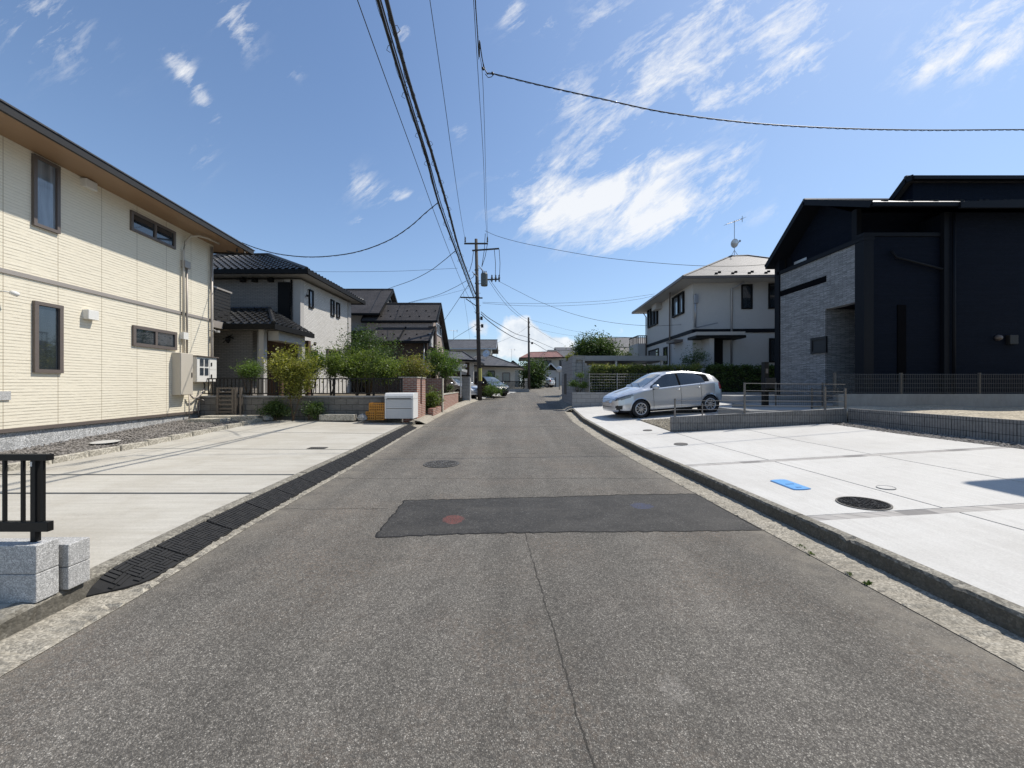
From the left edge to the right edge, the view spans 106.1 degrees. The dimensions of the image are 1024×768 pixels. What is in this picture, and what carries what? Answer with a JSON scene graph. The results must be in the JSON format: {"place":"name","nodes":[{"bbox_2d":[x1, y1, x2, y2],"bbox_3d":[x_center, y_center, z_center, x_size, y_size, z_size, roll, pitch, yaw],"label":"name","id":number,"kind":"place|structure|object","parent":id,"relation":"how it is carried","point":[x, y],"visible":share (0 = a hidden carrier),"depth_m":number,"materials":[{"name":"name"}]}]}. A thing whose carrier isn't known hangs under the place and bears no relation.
{"place":"outdoors","nodes":[
{"label":"outdoors","id":0,"kind":"place"},
{"bbox_2d":[0,418,239,464],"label":"gravel bed","id":1,"kind":"object","parent":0,"point":[87,442],"visible":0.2,"depth_m":9.15,"materials":[{"name":"gravel"}]},
{"bbox_2d":[200,415,262,421],"bbox_3d":[-9.000,1.110,12.450,1.800,0.180,0.500,0,0,0],"label":"step","id":2,"kind":"object","parent":1,"relation":"on","point":[241,418],"visible":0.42,"depth_m":12.20,"materials":[{"name":"concrete"}]},
{"bbox_2d":[0,420,407,608],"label":"driveway","id":3,"kind":"structure","parent":0,"point":[112,505],"depth_m":5.68,"materials":[{"name":"concrete"}]},
{"bbox_2d":[0,566,58,602],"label":"granite block","id":4,"kind":"structure","parent":3,"relation":"on","point":[32,588],"depth_m":2.42,"materials":[{"name":"stone"}]},
{"bbox_2d":[0,538,58,573],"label":"granite block","id":5,"kind":"structure","parent":4,"relation":"on","point":[22,556],"depth_m":2.42,"materials":[{"name":"stone"}]},
{"bbox_2d":[0,454,53,541],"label":"metal fence","id":6,"kind":"object","parent":5,"relation":"on","point":[36,524],"visible":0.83,"depth_m":2.48,"materials":[{"name":"metal"}]},
{"bbox_2d":[52,452,88,463],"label":"edging block","id":7,"kind":"structure","parent":3,"relation":"on","point":[69,457],"depth_m":6.92,"materials":[{"name":"concrete"}]},
{"bbox_2d":[59,559,89,589],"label":"granite block","id":8,"kind":"structure","parent":3,"relation":"on","point":[74,575],"depth_m":2.61,"materials":[{"name":"stone"}]},
{"bbox_2d":[41,537,89,566],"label":"granite block","id":9,"kind":"structure","parent":8,"relation":"on","point":[74,550],"depth_m":2.62,"materials":[{"name":"stone"}]},
{"bbox_2d":[84,446,119,456],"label":"edging block","id":10,"kind":"structure","parent":3,"relation":"on","point":[100,451],"depth_m":7.49,"materials":[{"name":"concrete"}]},
{"bbox_2d":[246,396,294,420],"bbox_3d":[-7.710,0.825,12.588,1.415,0.885,1.240,0,0,0],"label":"garden shrub","id":11,"kind":"object","parent":3,"relation":"on","point":[275,408],"visible":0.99,"depth_m":12.37,"materials":[{"name":"green plant"}]},
{"bbox_2d":[258,339,327,420],"bbox_3d":[-7.111,-0.131,12.438,2.153,2.650,1.751,0,0,-30],"label":"garden tree","id":12,"kind":"object","parent":3,"relation":"on","point":[298,373],"visible":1,"depth_m":12.40,"materials":[{"name":"green plant"}]},
{"bbox_2d":[292,399,326,420],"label":"garden shrub","id":13,"kind":"object","parent":3,"relation":"on","point":[315,408],"visible":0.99,"depth_m":12.63,"materials":[{"name":"green plant"}]},
{"bbox_2d":[319,414,357,420],"bbox_3d":[-5.725,1.100,12.705,1.150,0.200,0.310,0,0,0],"label":"step","id":14,"kind":"object","parent":3,"relation":"on","point":[337,417],"visible":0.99,"depth_m":12.55,"materials":[{"name":"concrete"}]},
{"bbox_2d":[385,393,417,419],"bbox_3d":[-3.627,0.718,12.645,0.914,0.858,0.650,0,0,0],"label":"storage bin","id":15,"kind":"object","parent":3,"relation":"on","point":[401,405],"visible":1,"depth_m":12.35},
{"bbox_2d":[310,392,483,413],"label":"garden soil","id":16,"kind":"structure","parent":0,"point":[460,399],"depth_m":19.06,"materials":[{"name":"soil"}]},
{"bbox_2d":[229,357,267,395],"bbox_3d":[-9.229,-0.210,13.636,1.404,1.528,1.260,0,0,0],"label":"garden shrub","id":17,"kind":"object","parent":16,"relation":"on","point":[248,370],"visible":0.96,"depth_m":13.52,"materials":[{"name":"green plant"}]},
{"bbox_2d":[213,253,365,395],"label":"house","id":18,"kind":"structure","parent":16,"relation":"on","point":[276,301],"depth_m":17.74,"materials":[{"name":"white"}]},
{"bbox_2d":[297,346,328,395],"bbox_3d":[-7.181,-0.438,13.827,1.254,1.983,1.364,0,0,32],"label":"garden shrub","id":19,"kind":"object","parent":16,"relation":"on","point":[318,362],"visible":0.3,"depth_m":13.76,"materials":[{"name":"green plant"}]},
{"bbox_2d":[319,345,348,395],"bbox_3d":[-6.493,-0.464,13.860,1.296,2.044,1.398,0,0,0],"label":"garden tree","id":20,"kind":"object","parent":16,"relation":"on","point":[332,364],"visible":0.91,"depth_m":13.73,"materials":[{"name":"green plant"}]},
{"bbox_2d":[329,345,385,395],"bbox_3d":[-5.682,-0.470,14.309,2.357,2.053,1.895,0,0,0],"label":"garden shrub","id":21,"kind":"object","parent":16,"relation":"on","point":[354,366],"visible":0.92,"depth_m":14.16,"materials":[{"name":"green plant"}]},
{"bbox_2d":[324,322,409,395],"bbox_3d":[-6.135,-1.052,16.108,3.611,3.241,2.717,0,0,0],"label":"garden tree","id":22,"kind":"object","parent":16,"relation":"on","point":[369,342],"visible":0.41,"depth_m":15.92,"materials":[{"name":"green plant"}]},
{"bbox_2d":[366,347,412,392],"bbox_3d":[-4.689,-0.451,14.512,1.879,2.015,1.796,0,0,45],"label":"garden shrub","id":23,"kind":"object","parent":16,"relation":"on","point":[389,367],"visible":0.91,"depth_m":14.20,"materials":[{"name":"green plant"}]},
{"bbox_2d":[346,289,449,391],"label":"house","id":24,"kind":"structure","parent":16,"relation":"on","point":[418,328],"depth_m":25.37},
{"bbox_2d":[398,377,425,422],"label":"brick wall","id":25,"kind":"structure","parent":16,"relation":"on","point":[413,384],"depth_m":13.93,"materials":[{"name":"brick"}]},
{"bbox_2d":[395,349,442,385],"bbox_3d":[-3.956,-0.451,15.327,2.225,2.016,1.805,0,0,0],"label":"garden shrub","id":26,"kind":"object","parent":16,"relation":"on","point":[418,368],"visible":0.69,"depth_m":15.00,"materials":[{"name":"green plant"}]},
{"bbox_2d":[425,378,443,412],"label":"brick wall","id":27,"kind":"structure","parent":16,"relation":"on","point":[438,383],"depth_m":17.00,"materials":[{"name":"brick"}]},
{"bbox_2d":[421,342,464,392],"bbox_3d":[-3.753,-0.769,20.609,2.678,2.858,2.328,0,0,16],"label":"garden tree","id":28,"kind":"object","parent":16,"relation":"on","point":[445,365],"visible":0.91,"depth_m":20.27,"materials":[{"name":"green plant"}]},
{"bbox_2d":[440,376,477,397],"bbox_3d":[-4.004,0.234,27.000,4.000,1.555,2.210,0,0,38],"label":"parked car","id":29,"kind":"object","parent":16,"relation":"on","point":[474,390],"visible":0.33,"depth_m":25.91,"materials":[{"name":"silver metal"}]},
{"bbox_2d":[442,350,483,383],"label":"house","id":30,"kind":"structure","parent":16,"relation":"on","point":[470,361],"depth_m":29.05,"materials":[{"name":"paint"}]},
{"bbox_2d":[471,392,514,398],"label":"pavement","id":31,"kind":"structure","parent":0,"point":[495,395],"depth_m":31.52,"materials":[{"name":"concrete"}]},
{"bbox_2d":[474,377,508,396],"bbox_3d":[-1.895,0.189,30.600,2.210,1.555,4.000,0,0,-38],"label":"parked car","id":32,"kind":"object","parent":31,"relation":"on","point":[488,379],"visible":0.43,"depth_m":29.69,"materials":[{"name":"silver paint"}]},
{"bbox_2d":[500,381,528,391],"bbox_3d":[-0.775,0.400,38.925,5.050,1.400,0.150,0,0,0],"label":"fence","id":33,"kind":"object","parent":31,"relation":"on","point":[512,386],"visible":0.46,"depth_m":38.86,"materials":[{"name":"grey metal"}]},
{"bbox_2d":[415,384,571,424],"bbox_3d":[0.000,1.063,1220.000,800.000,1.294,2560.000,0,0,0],"label":"ground","id":34,"kind":"structure","parent":0,"point":[420,423],"depth_m":19.10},
{"bbox_2d":[0,98,254,451],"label":"house","id":35,"kind":"structure","parent":34,"relation":"on","point":[108,323],"depth_m":9.32,"materials":[{"name":"beige"}]},
{"bbox_2d":[31,153,60,233],"bbox_3d":[-10.130,-4.108,8.362,0.086,1.508,0.517,0,0,-5],"label":"window","id":36,"kind":"structure","parent":35,"relation":"in","point":[45,175],"depth_m":8.36,"materials":[{"name":"clear glass"}]},
{"bbox_2d":[32,300,63,372],"bbox_3d":[-10.135,-1.003,8.401,0.089,1.520,0.564,0,0,-5],"label":"window","id":37,"kind":"structure","parent":35,"relation":"in","point":[47,318],"depth_m":8.40,"materials":[{"name":"clear glass"}]},
{"bbox_2d":[130,210,175,249],"bbox_3d":[-10.376,-4.435,11.153,0.165,0.540,1.536,0,0,-2],"label":"window","id":38,"kind":"structure","parent":35,"relation":"in","point":[140,224],"depth_m":11.08,"materials":[{"name":"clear glass"}]},
{"bbox_2d":[132,325,176,349],"bbox_3d":[-10.381,-1.325,11.209,0.163,0.559,1.523,0,0,-2],"label":"window","id":39,"kind":"structure","parent":35,"relation":"in","point":[142,336],"depth_m":11.14,"materials":[{"name":"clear glass"}]},
{"bbox_2d":[216,387,242,414],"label":"garden gate","id":40,"kind":"structure","parent":35,"relation":"attached to","point":[234,400],"depth_m":12.85,"materials":[{"name":"metal"}]},
{"bbox_2d":[242,203,436,257],"bbox_3d":[-6.134,-5.050,13.212,7.922,1.299,0.165,0,0,15],"label":"overhead cable","id":41,"kind":"object","parent":35,"relation":"attached to","point":[347,253],"visible":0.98,"depth_m":13.11,"materials":[{"name":"rubber"}]},
{"bbox_2d":[199,396,402,421],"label":"garden wall","id":42,"kind":"structure","parent":34,"relation":"on","point":[358,405],"depth_m":13.00,"materials":[{"name":"concrete"}]},
{"bbox_2d":[203,378,402,395],"bbox_3d":[-7.765,0.100,13.075,8.090,0.600,0.060,0,0,0],"label":"metal fence","id":43,"kind":"object","parent":42,"relation":"on","point":[276,393],"visible":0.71,"depth_m":13.06,"materials":[{"name":"metal"}]},
{"bbox_2d":[428,392,458,415],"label":"brick wall","id":44,"kind":"structure","parent":34,"relation":"on","point":[450,398],"depth_m":18.49,"materials":[{"name":"brick"}]},
{"bbox_2d":[425,384,444,409],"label":"garden shrub","id":45,"kind":"object","parent":44,"relation":"in","point":[433,395],"visible":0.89,"depth_m":16.01,"materials":[{"name":"green plant"}]},
{"bbox_2d":[461,375,470,400],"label":"gate pillar","id":46,"kind":"structure","parent":34,"relation":"on","point":[466,387],"depth_m":24.20,"materials":[{"name":"white paint"}]},
{"bbox_2d":[448,339,497,356],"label":"house","id":47,"kind":"structure","parent":34,"relation":"on","point":[468,346],"depth_m":49.26,"materials":[{"name":"beige paint"}]},
{"bbox_2d":[460,234,499,399],"bbox_3d":[-2.119,-4.381,25.867,2.681,11.377,0.559,0,0,8],"label":"utility pole","id":48,"kind":"object","parent":34,"relation":"on","point":[484,279],"visible":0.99,"depth_m":25.87,"materials":[{"name":"concrete"}]},
{"bbox_2d":[357,0,476,312],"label":"overhead wire","id":49,"kind":"object","parent":48,"relation":"attached to","point":[404,129],"visible":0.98,"depth_m":8.91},
{"bbox_2d":[376,0,473,296],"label":"overhead cable","id":50,"kind":"object","parent":48,"relation":"attached to","point":[379,6],"visible":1,"depth_m":8.52,"materials":[{"name":"rubber"}]},
{"bbox_2d":[380,0,474,296],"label":"overhead cable","id":51,"kind":"object","parent":48,"relation":"attached to","point":[416,121],"visible":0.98,"depth_m":8.40,"materials":[{"name":"rubber"}]},
{"bbox_2d":[384,0,475,294],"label":"overhead cable","id":52,"kind":"object","parent":48,"relation":"attached to","point":[396,38],"visible":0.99,"depth_m":8.07,"materials":[{"name":"rubber"}]},
{"bbox_2d":[473,0,486,230],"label":"overhead wire","id":53,"kind":"object","parent":48,"relation":"attached to","point":[479,99],"visible":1,"depth_m":11.78,"materials":[{"name":"metal"}]},
{"bbox_2d":[475,4,1023,130],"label":"overhead cable","id":54,"kind":"object","parent":53,"relation":"attached to","point":[483,67],"visible":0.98,"depth_m":11.05,"materials":[{"name":"rubber"}]},
{"bbox_2d":[474,350,523,385],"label":"house","id":55,"kind":"structure","parent":34,"relation":"on","point":[502,369],"depth_m":40.20,"materials":[{"name":"beige paint"}]},
{"bbox_2d":[515,354,550,388],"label":"ivy tree","id":56,"kind":"object","parent":34,"relation":"on","point":[538,373],"visible":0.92,"depth_m":49.14,"materials":[{"name":"green plant"}]},
{"bbox_2d":[518,351,563,386],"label":"house","id":57,"kind":"structure","parent":34,"relation":"on","point":[553,359],"depth_m":60.59,"materials":[{"name":"beige paint"}]},
{"bbox_2d":[562,356,591,404],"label":"gate wall","id":58,"kind":"structure","parent":34,"relation":"on","point":[572,365],"depth_m":19.95,"materials":[{"name":"grey concrete"}]},
{"bbox_2d":[0,387,1023,767],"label":"road","id":59,"kind":"structure","parent":0,"point":[322,627],"depth_m":2.14,"materials":[{"name":"asphalt"}]},
{"bbox_2d":[0,424,424,676],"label":"gutter","id":60,"kind":"object","parent":59,"relation":"on","point":[33,640],"visible":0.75,"depth_m":2.47,"materials":[{"name":"concrete"}]},
{"bbox_2d":[86,546,188,597],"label":"kerb ramp","id":61,"kind":"structure","parent":60,"relation":"on","point":[148,565],"depth_m":2.96,"materials":[{"name":"rubber"}]},
{"bbox_2d":[156,521,232,556],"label":"kerb ramp","id":62,"kind":"structure","parent":60,"relation":"on","point":[195,539],"depth_m":3.55,"materials":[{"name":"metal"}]},
{"bbox_2d":[0,421,415,640],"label":"kerb","id":63,"kind":"structure","parent":60,"relation":"on","point":[17,617],"depth_m":2.75,"materials":[{"name":"concrete"}]},
{"bbox_2d":[206,502,266,529],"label":"kerb ramp","id":64,"kind":"structure","parent":60,"relation":"on","point":[237,516],"depth_m":4.16,"materials":[{"name":"rubber"}]},
{"bbox_2d":[245,488,294,510],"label":"kerb ramp","id":65,"kind":"structure","parent":60,"relation":"on","point":[269,500],"depth_m":4.76,"materials":[{"name":"rubber"}]},
{"bbox_2d":[275,477,315,495],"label":"kerb ramp","id":66,"kind":"structure","parent":60,"relation":"on","point":[296,486],"depth_m":5.37,"materials":[{"name":"rubber"}]},
{"bbox_2d":[298,469,332,484],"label":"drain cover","id":67,"kind":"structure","parent":60,"relation":"on","point":[316,476],"depth_m":5.97,"materials":[{"name":"metal"}]},
{"bbox_2d":[318,461,346,474],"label":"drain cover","id":68,"kind":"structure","parent":60,"relation":"on","point":[333,467],"depth_m":6.57,"materials":[{"name":"metal"}]},
{"bbox_2d":[423,460,459,467],"bbox_3d":[-1.318,1.492,7.208,0.670,0.012,0.670,0,0,0],"label":"manhole cover","id":69,"kind":"object","parent":59,"relation":"on","point":[441,463],"visible":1,"depth_m":7.19,"materials":[{"name":"metal"}]},
{"bbox_2d":[412,398,478,423],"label":"kerb","id":70,"kind":"structure","parent":59,"relation":"on","point":[426,418],"depth_m":17.15,"materials":[{"name":"concrete"}]},
{"bbox_2d":[482,381,506,398],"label":"garden shrub","id":71,"kind":"object","parent":59,"relation":"on","point":[491,389],"visible":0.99,"depth_m":27.48,"materials":[{"name":"green plant"}]},
{"bbox_2d":[377,494,759,537],"bbox_3d":[0.586,1.502,4.511,3.950,0.016,1.337,0,0,-3],"label":"road patch","id":72,"kind":"object","parent":59,"relation":"on","point":[662,512],"visible":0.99,"depth_m":4.37,"materials":[{"name":"asphalt"}]},
{"bbox_2d":[375,493,762,537],"bbox_3d":[0.585,1.494,4.511,3.954,0.003,1.341,0,0,-3],"label":"road seam","id":73,"kind":"object","parent":72,"relation":"on","point":[376,535],"visible":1,"depth_m":3.90,"materials":[{"name":"asphalt"}]},
{"bbox_2d":[565,412,1023,669],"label":"gutter","id":74,"kind":"object","parent":59,"relation":"on","point":[1002,643],"visible":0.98,"depth_m":2.99,"materials":[{"name":"concrete"}]},
{"bbox_2d":[572,409,1023,637],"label":"kerb","id":75,"kind":"structure","parent":74,"relation":"on","point":[997,610],"depth_m":3.19,"materials":[{"name":"concrete"}]},
{"bbox_2d":[0,0,1023,383],"label":"sky","id":76,"kind":"structure","parent":0,"point":[277,124],"materials":[{"name":"blue"}]},
{"bbox_2d":[640,418,847,430],"bbox_3d":[6.665,1.129,11.225,5.070,0.493,2.550,0,0,0],"label":"gravel bed","id":77,"kind":"object","parent":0,"point":[668,428],"visible":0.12,"depth_m":11.18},
{"bbox_2d":[642,418,669,430],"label":"gravel","id":78,"kind":"structure","parent":77,"relation":"on","point":[663,422],"depth_m":11.63,"materials":[{"name":"gravel"}]},
{"bbox_2d":[721,394,810,402],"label":"plot soil","id":79,"kind":"structure","parent":0,"point":[736,397],"depth_m":15.39,"materials":[{"name":"grey soil"}]},
{"bbox_2d":[566,325,623,367],"bbox_3d":[6.975,-2.167,32.179,5.500,5.490,4.482,0,0,0],"label":"round tree","id":80,"kind":"object","parent":79,"relation":"on","point":[595,346],"visible":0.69,"depth_m":31.15,"materials":[{"name":"green plant"}]},
{"bbox_2d":[602,337,643,346],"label":"house","id":81,"kind":"structure","parent":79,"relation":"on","point":[624,342],"depth_m":58.97,"materials":[{"name":"white paint"}]},
{"bbox_2d":[585,356,666,365],"bbox_3d":[6.125,-0.418,23.490,4.590,2.236,5.180,0,0,0],"label":"carport","id":82,"kind":"object","parent":79,"relation":"on","point":[612,360],"visible":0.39,"depth_m":20.90,"materials":[{"name":"grey plastic"}]},
{"bbox_2d":[587,361,704,391],"bbox_3d":[6.630,-0.282,19.201,5.876,1.708,1.204,0,0,0],"label":"hedge","id":83,"kind":"object","parent":79,"relation":"on","point":[626,373],"visible":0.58,"depth_m":19.00,"materials":[{"name":"green plant"}]},
{"bbox_2d":[572,392,774,410],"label":"block wall","id":84,"kind":"structure","parent":79,"relation":"on","point":[584,399],"depth_m":18.50,"materials":[{"name":"concrete"}]},
{"bbox_2d":[674,343,710,372],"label":"garden shrub","id":85,"kind":"object","parent":79,"relation":"on","point":[685,359],"visible":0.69,"depth_m":19.76,"materials":[{"name":"green plant"}]},
{"bbox_2d":[629,255,774,372],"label":"house","id":86,"kind":"structure","parent":79,"relation":"on","point":[720,311],"depth_m":20.91,"materials":[{"name":"white paint"}]},
{"bbox_2d":[647,308,657,328],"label":"window","id":87,"kind":"structure","parent":86,"relation":"in","point":[652,316],"depth_m":28.10,"materials":[{"name":"black glass"}]},
{"bbox_2d":[672,291,684,317],"bbox_3d":[9.942,-4.710,22.978,0.194,1.256,1.740,0,0,3],"label":"window","id":88,"kind":"structure","parent":86,"relation":"in","point":[678,301],"depth_m":22.85,"materials":[{"name":"black glass"}]},
{"bbox_2d":[714,340,722,365],"bbox_3d":[11.070,-0.939,20.921,0.735,2.879,0.070,0,0,3],"label":"front door","id":89,"kind":"structure","parent":86,"relation":"in","point":[718,344],"depth_m":20.88,"materials":[{"name":"metal"}]},
{"bbox_2d":[741,284,752,308],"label":"window","id":90,"kind":"structure","parent":86,"relation":"in","point":[746,289],"depth_m":20.83,"materials":[{"name":"black glass"}]},
{"bbox_2d":[768,283,774,308],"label":"window","id":91,"kind":"structure","parent":86,"relation":"in","point":[771,286],"depth_m":20.76,"materials":[{"name":"black glass"}]},
{"bbox_2d":[703,362,774,391],"bbox_3d":[11.643,-0.279,19.197,4.321,1.666,1.149,0,0,0],"label":"hedge","id":92,"kind":"object","parent":79,"relation":"on","point":[730,378],"visible":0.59,"depth_m":19.01,"materials":[{"name":"green plant"}]},
{"bbox_2d":[574,402,1023,606],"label":"driveway","id":93,"kind":"structure","parent":0,"point":[983,550],"depth_m":5.06,"materials":[{"name":"concrete"}]},
{"bbox_2d":[602,371,721,417],"bbox_3d":[5.368,0.338,13.980,4.080,1.586,2.254,-3,1,-9],"label":"parked car","id":94,"kind":"object","parent":93,"relation":"on","point":[643,396],"visible":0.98,"depth_m":13.24,"materials":[{"name":"silver metal"}]},
{"bbox_2d":[670,408,846,432],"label":"block wall","id":95,"kind":"structure","parent":93,"relation":"on","point":[742,420],"depth_m":9.88,"materials":[{"name":"concrete"}]},
{"bbox_2d":[674,383,846,416],"bbox_3d":[6.402,0.405,9.930,4.431,0.881,0.036,0,0,0],"label":"metal railing","id":96,"kind":"object","parent":95,"relation":"on","point":[744,400],"visible":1,"depth_m":9.92,"materials":[{"name":"metal"}]},
{"bbox_2d":[761,362,775,404],"bbox_3d":[8.410,0.088,12.625,0.336,1.624,0.250,0,0,0],"label":"entrance post","id":97,"kind":"object","parent":93,"relation":"on","point":[765,378],"visible":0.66,"depth_m":12.55,"materials":[{"name":"black metal"}]},
{"bbox_2d":[770,479,810,489],"bbox_3d":[3.637,1.326,5.040,0.230,0.045,0.496,0,0,0],"label":"meter lid","id":98,"kind":"object","parent":93,"relation":"on","point":[789,484],"visible":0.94,"depth_m":5.01,"materials":[{"name":"blue plastic"}]},
{"bbox_2d":[686,447,1023,520],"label":"paver strip","id":99,"kind":"object","parent":93,"relation":"in","point":[917,512],"visible":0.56,"depth_m":3.94,"materials":[{"name":"concrete"}]},
{"bbox_2d":[835,496,892,509],"bbox_3d":[3.850,1.304,4.219,0.470,0.037,0.470,0,0,0],"label":"manhole cover","id":100,"kind":"object","parent":93,"relation":"on","point":[865,503],"visible":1,"depth_m":4.20,"materials":[{"name":"metal"}]},
{"bbox_2d":[718,400,1023,418],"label":"terrace","id":101,"kind":"structure","parent":0,"point":[751,409],"depth_m":11.97,"materials":[{"name":"grey concrete"}]},
{"bbox_2d":[775,382,823,405],"bbox_3d":[9.215,0.525,12.300,1.580,1.150,0.140,0,0,0],"label":"fence","id":102,"kind":"object","parent":101,"relation":"on","point":[776,404],"visible":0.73,"depth_m":12.30,"materials":[{"name":"metal"}]},
{"bbox_2d":[764,174,1023,400],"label":"house","id":103,"kind":"structure","parent":101,"relation":"on","point":[918,274],"depth_m":13.00,"materials":[{"name":"stone"}]},
{"bbox_2d":[780,276,825,296],"bbox_3d":[11.919,-3.987,15.807,0.062,0.240,2.487,0,0,0],"label":"slot window","id":104,"kind":"structure","parent":103,"relation":"in","point":[820,280],"depth_m":15.69,"materials":[{"name":"glass"}]},
{"bbox_2d":[810,336,827,353],"bbox_3d":[11.885,-1.496,14.910,0.070,0.622,0.757,0,0,0],"label":"window","id":105,"kind":"structure","parent":103,"relation":"in","point":[817,345],"depth_m":14.87,"materials":[{"name":"glass"}]},
{"bbox_2d":[897,305,905,380],"bbox_3d":[13.152,-1.385,12.985,0.281,2.570,0.030,0,0,0],"label":"slot window","id":106,"kind":"structure","parent":103,"relation":"in","point":[901,309],"depth_m":12.97,"materials":[{"name":"glass"}]},
{"bbox_2d":[833,373,1023,405],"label":"fence","id":107,"kind":"object","parent":101,"relation":"on","point":[902,399],"visible":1,"depth_m":11.98,"materials":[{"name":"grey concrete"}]},
{"bbox_2d":[809,405,1023,419],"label":"sandy plot","id":108,"kind":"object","parent":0,"point":[1015,413],"visible":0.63,"depth_m":10.10,"materials":[{"name":"sand"}]},
{"bbox_2d":[848,408,1023,443],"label":"block wall","id":109,"kind":"structure","parent":108,"relation":"on","point":[1010,430],"depth_m":7.76,"materials":[{"name":"concrete"}]},
{"bbox_2d":[830,422,1023,448],"bbox_3d":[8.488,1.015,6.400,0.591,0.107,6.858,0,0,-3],"label":"gravel","id":110,"kind":"structure","parent":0,"point":[936,436],"depth_m":7.58,"materials":[{"name":"gravel"}]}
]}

